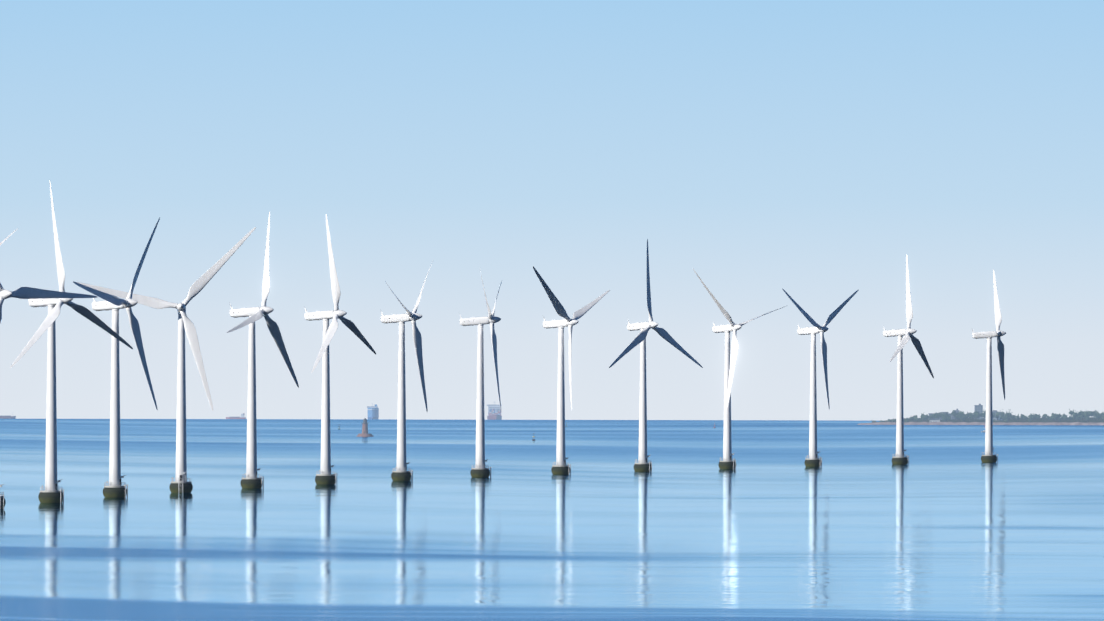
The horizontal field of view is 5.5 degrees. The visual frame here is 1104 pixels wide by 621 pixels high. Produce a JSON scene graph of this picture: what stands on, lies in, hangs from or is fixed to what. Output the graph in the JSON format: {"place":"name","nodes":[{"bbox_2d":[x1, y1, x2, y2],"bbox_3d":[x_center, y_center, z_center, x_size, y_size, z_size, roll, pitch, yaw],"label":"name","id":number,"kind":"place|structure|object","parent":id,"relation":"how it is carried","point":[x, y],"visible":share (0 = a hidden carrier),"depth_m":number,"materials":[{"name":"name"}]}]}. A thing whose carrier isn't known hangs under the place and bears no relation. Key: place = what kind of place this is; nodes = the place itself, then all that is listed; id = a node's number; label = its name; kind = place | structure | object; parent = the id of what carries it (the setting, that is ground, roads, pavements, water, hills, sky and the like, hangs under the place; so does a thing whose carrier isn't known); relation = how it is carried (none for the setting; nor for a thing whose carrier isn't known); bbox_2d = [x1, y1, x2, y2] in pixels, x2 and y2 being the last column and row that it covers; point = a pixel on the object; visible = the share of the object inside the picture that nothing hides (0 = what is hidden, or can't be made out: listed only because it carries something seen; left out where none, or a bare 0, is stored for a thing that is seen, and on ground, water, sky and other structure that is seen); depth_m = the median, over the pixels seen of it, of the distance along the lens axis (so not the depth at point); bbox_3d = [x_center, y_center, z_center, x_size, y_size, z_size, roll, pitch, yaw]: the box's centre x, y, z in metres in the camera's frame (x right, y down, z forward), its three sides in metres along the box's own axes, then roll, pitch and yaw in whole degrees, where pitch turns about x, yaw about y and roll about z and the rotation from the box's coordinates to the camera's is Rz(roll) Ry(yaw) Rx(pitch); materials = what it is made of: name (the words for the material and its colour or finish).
{"place":"outdoors","nodes":[
{"label":"outdoors","id":0,"kind":"place"},
{"bbox_2d":[0,419,1103,620],"bbox_3d":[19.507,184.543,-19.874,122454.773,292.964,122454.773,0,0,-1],"label":"sea","id":1,"kind":"structure","parent":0,"point":[945,523],"depth_m":3084.32,"materials":[{"name":"liquid"}]},
{"bbox_2d":[0,416,15,418],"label":"ship","id":2,"kind":"object","parent":1,"relation":"on","point":[7,417],"visible":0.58,"depth_m":20972.30,"materials":[{"name":"white"}]},
{"bbox_2d":[0,228,17,244],"bbox_3d":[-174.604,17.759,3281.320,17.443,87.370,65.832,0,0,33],"label":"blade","id":3,"kind":"object","parent":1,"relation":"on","point":[6,238],"visible":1,"depth_m":3301.79,"materials":[{"name":"white paint"}]},
{"bbox_2d":[0,283,96,508],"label":"wind turbine","id":4,"kind":"object","parent":1,"relation":"on","point":[27,293],"visible":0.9,"depth_m":3462.51,"materials":[{"name":"white paint"}]},
{"bbox_2d":[10,182,132,502],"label":"wind turbine","id":5,"kind":"object","parent":1,"relation":"on","point":[51,493],"visible":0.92,"depth_m":3633.56,"materials":[{"name":"white paint"}]},
{"bbox_2d":[73,218,159,497],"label":"wind turbine","id":6,"kind":"object","parent":1,"relation":"on","point":[114,488],"visible":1,"depth_m":3810.87,"materials":[{"name":"white paint"}]},
{"bbox_2d":[77,227,255,492],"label":"wind turbine","id":7,"kind":"object","parent":1,"relation":"on","point":[180,484],"visible":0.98,"depth_m":3985.68,"materials":[{"name":"white paint"}]},
{"bbox_2d":[226,413,245,418],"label":"ship","id":8,"kind":"object","parent":1,"relation":"on","point":[242,416],"visible":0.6,"depth_m":22971.10,"materials":[{"name":"white"}]},
{"bbox_2d":[227,211,298,488],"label":"wind turbine","id":9,"kind":"object","parent":1,"relation":"on","point":[251,480],"visible":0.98,"depth_m":4164.50,"materials":[{"name":"white paint"}]},
{"bbox_2d":[304,215,375,484],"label":"wind turbine","id":10,"kind":"object","parent":1,"relation":"on","point":[324,476],"visible":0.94,"depth_m":4340.44,"materials":[{"name":"white paint"}]},
{"bbox_2d":[356,418,373,436],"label":"lighthouse","id":11,"kind":"object","parent":1,"relation":"on","point":[364,429],"visible":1,"depth_m":8977.56,"materials":[{"name":"stone"}]},
{"bbox_2d":[367,403,378,418],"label":"ship","id":12,"kind":"object","parent":1,"relation":"on","point":[373,412],"visible":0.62,"depth_m":21913.22,"materials":[{"name":"blue"}]},
{"bbox_2d":[380,259,433,480],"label":"wind turbine","id":13,"kind":"object","parent":1,"relation":"on","point":[401,473],"visible":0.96,"depth_m":4517.40,"materials":[{"name":"white paint"}]},
{"bbox_2d":[460,271,501,477],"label":"wind turbine","id":14,"kind":"object","parent":1,"relation":"on","point":[479,470],"visible":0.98,"depth_m":4693.48,"materials":[{"name":"white paint"}]},
{"bbox_2d":[487,405,501,419],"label":"container ship","id":15,"kind":"object","parent":1,"relation":"on","point":[494,412],"visible":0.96,"depth_m":23415.72,"materials":[{"name":"grey"}]},
{"bbox_2d":[533,266,609,474],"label":"wind turbine","id":16,"kind":"object","parent":1,"relation":"on","point":[560,467],"visible":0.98,"depth_m":4869.31,"materials":[{"name":"white paint"}]},
{"bbox_2d":[609,239,702,471],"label":"wind turbine","id":17,"kind":"object","parent":1,"relation":"on","point":[643,464],"visible":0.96,"depth_m":5045.39,"materials":[{"name":"white paint"}]},
{"bbox_2d":[693,269,785,468],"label":"wind turbine","id":18,"kind":"object","parent":1,"relation":"on","point":[728,462],"visible":0.94,"depth_m":5220.90,"materials":[{"name":"white paint"}]},
{"bbox_2d":[782,288,857,466],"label":"wind turbine","id":19,"kind":"object","parent":1,"relation":"on","point":[813,460],"visible":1,"depth_m":5396.82,"materials":[{"name":"white paint"}]},
{"bbox_2d":[883,254,933,464],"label":"wind turbine","id":20,"kind":"object","parent":1,"relation":"on","point":[898,458],"visible":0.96,"depth_m":5572.78,"materials":[{"name":"white paint"}]},
{"bbox_2d":[972,269,1005,462],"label":"wind turbine","id":21,"kind":"object","parent":1,"relation":"on","point":[988,457],"visible":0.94,"depth_m":5748.32,"materials":[{"name":"white paint"}]},
{"bbox_2d":[0,0,1103,420],"label":"sky","id":22,"kind":"structure","parent":0,"point":[758,148],"materials":[{"name":"blue"}]},
{"bbox_2d":[857,417,1103,424],"bbox_3d":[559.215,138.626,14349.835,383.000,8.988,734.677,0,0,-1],"label":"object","id":23,"kind":"object","parent":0,"point":[1041,421],"visible":0.65,"depth_m":13996.32,"materials":[{"name":"stone"}]},
{"bbox_2d":[928,412,953,419],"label":"long block","id":24,"kind":"structure","parent":23,"relation":"on","point":[952,416],"depth_m":14366.41,"materials":[{"name":"grey"}]},
{"bbox_2d":[974,404,982,418],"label":"building","id":25,"kind":"structure","parent":23,"relation":"on","point":[979,408],"depth_m":14406.99,"materials":[{"name":"grey"}]},
{"bbox_2d":[871,409,1103,422],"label":"trees","id":26,"kind":"object","parent":23,"relation":"on","point":[1080,415],"visible":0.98,"depth_m":14141.27,"materials":[{"name":"green plant"}]}
]}

